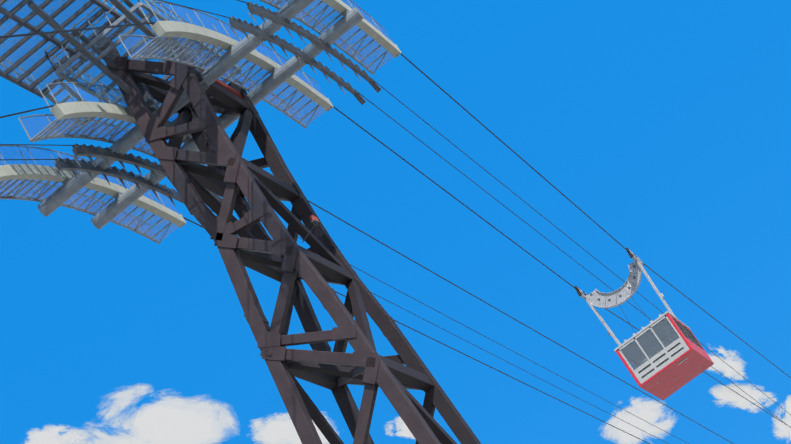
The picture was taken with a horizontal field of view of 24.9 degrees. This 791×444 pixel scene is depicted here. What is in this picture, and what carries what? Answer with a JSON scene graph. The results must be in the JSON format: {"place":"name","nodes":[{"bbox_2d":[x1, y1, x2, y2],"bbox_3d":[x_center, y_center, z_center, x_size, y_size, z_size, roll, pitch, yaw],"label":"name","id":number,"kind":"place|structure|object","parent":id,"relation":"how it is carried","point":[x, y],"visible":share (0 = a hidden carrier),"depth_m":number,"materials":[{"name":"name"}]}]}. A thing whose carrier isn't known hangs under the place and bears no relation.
{"place":"outdoors","nodes":[
{"label":"outdoors","id":0,"kind":"place"},
{"bbox_2d":[24,423,91,443],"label":"cloud","id":1,"kind":"structure","parent":0,"point":[46,434],"depth_m":2608.57,"materials":[{"name":"white"}]},
{"bbox_2d":[72,383,240,443],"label":"cloud","id":2,"kind":"structure","parent":0,"point":[170,419],"depth_m":2515.96,"materials":[{"name":"white"}]},
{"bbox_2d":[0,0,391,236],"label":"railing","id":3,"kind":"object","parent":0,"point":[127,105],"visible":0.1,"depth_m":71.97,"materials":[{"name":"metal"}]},
{"bbox_2d":[247,411,339,443],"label":"cloud","id":4,"kind":"structure","parent":0,"point":[278,429],"depth_m":2527.67,"materials":[{"name":"white"}]},
{"bbox_2d":[0,0,790,443],"label":"sky","id":5,"kind":"structure","parent":0,"point":[667,123],"materials":[{"name":"blue"}]},
{"bbox_2d":[384,416,414,439],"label":"cloud","id":6,"kind":"structure","parent":0,"point":[402,429],"depth_m":2591.24,"materials":[{"name":"white"}]},
{"bbox_2d":[600,395,677,443],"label":"cloud","id":7,"kind":"structure","parent":0,"point":[652,412],"depth_m":2536.25,"materials":[{"name":"white"}]},
{"bbox_2d":[574,248,703,377],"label":"hanger","id":8,"kind":"object","parent":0,"point":[624,291],"depth_m":111.57,"materials":[{"name":"silver metal"}]},
{"bbox_2d":[590,265,635,300],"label":"bolts","id":9,"kind":"object","parent":8,"relation":"attached to","point":[634,277],"visible":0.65,"depth_m":111.74,"materials":[{"name":"grey metal"}]},
{"bbox_2d":[608,293,699,388],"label":"window frame","id":10,"kind":"object","parent":8,"relation":"hanging from","point":[657,355],"visible":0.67,"depth_m":107.13,"materials":[{"name":"white metal"}]},
{"bbox_2d":[620,318,701,369],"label":"cabin windows","id":11,"kind":"structure","parent":10,"relation":"attached to","point":[649,343],"depth_m":107.50,"materials":[{"name":"glass"}]},
{"bbox_2d":[616,313,713,399],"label":"red cabin","id":12,"kind":"object","parent":8,"relation":"hanging from","point":[684,373],"visible":0.83,"depth_m":108.45,"materials":[{"name":"red metal"}]},
{"bbox_2d":[707,343,747,379],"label":"cloud","id":13,"kind":"structure","parent":0,"point":[734,361],"depth_m":2547.73,"materials":[{"name":"white"}]},
{"bbox_2d":[710,382,776,412],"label":"cloud","id":14,"kind":"structure","parent":0,"point":[724,395],"depth_m":2560.80,"materials":[{"name":"white"}]},
{"bbox_2d":[771,395,790,442],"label":"cloud","id":15,"kind":"structure","parent":0,"point":[782,430],"depth_m":2573.50,"materials":[{"name":"white"}]},
{"label":"ground","id":16,"kind":"structure","parent":0,"visible":0},
{"bbox_2d":[96,37,480,443],"bbox_3d":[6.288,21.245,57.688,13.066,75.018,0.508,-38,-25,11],"label":"tower","id":17,"kind":"structure","parent":16,"relation":"on","point":[324,292],"depth_m":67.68,"materials":[{"name":"metal"}]},
{"bbox_2d":[0,0,387,243],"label":"railings","id":18,"kind":"object","parent":17,"relation":"attached to","point":[230,58],"visible":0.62,"depth_m":73.58,"materials":[{"name":"grey metal"}]},
{"bbox_2d":[0,0,380,203],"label":"roller trains","id":19,"kind":"object","parent":18,"relation":"attached to","point":[84,150],"visible":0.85,"depth_m":71.78,"materials":[{"name":"black metal"}]},
{"bbox_2d":[0,0,393,241],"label":"walk","id":20,"kind":"structure","parent":18,"relation":"attached to","point":[204,67],"depth_m":72.78,"materials":[{"name":"grey metal"}]},
{"bbox_2d":[0,0,400,227],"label":"cable saddles","id":21,"kind":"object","parent":20,"relation":"attached to","point":[62,111],"depth_m":72.55,"materials":[{"name":"beige metal"}]},
{"bbox_2d":[0,0,790,443],"bbox_3d":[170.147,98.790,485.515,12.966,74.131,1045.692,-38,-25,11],"label":"ropes","id":22,"kind":"object","parent":21,"relation":"attached to","point":[460,202],"visible":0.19,"depth_m":99.90,"materials":[{"name":"black metal"}]},
{"bbox_2d":[190,61,241,97],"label":"red tower head","id":23,"kind":"object","parent":17,"relation":"attached to","point":[228,87],"visible":0.04,"depth_m":75.38},
{"bbox_2d":[107,56,379,383],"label":"gusset plates","id":24,"kind":"object","parent":17,"relation":"attached to","point":[222,235],"visible":0.96,"depth_m":68.60,"materials":[{"name":"brown metal"}]},
{"bbox_2d":[302,219,320,242],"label":"lamp bracket","id":25,"kind":"object","parent":17,"relation":"attached to","point":[316,222],"visible":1,"depth_m":69.99,"materials":[{"name":"grey metal"}]},
{"bbox_2d":[309,215,319,221],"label":"beacon","id":26,"kind":"object","parent":25,"relation":"attached to","point":[311,217],"visible":0.54,"depth_m":69.89,"materials":[{"name":"metal"}]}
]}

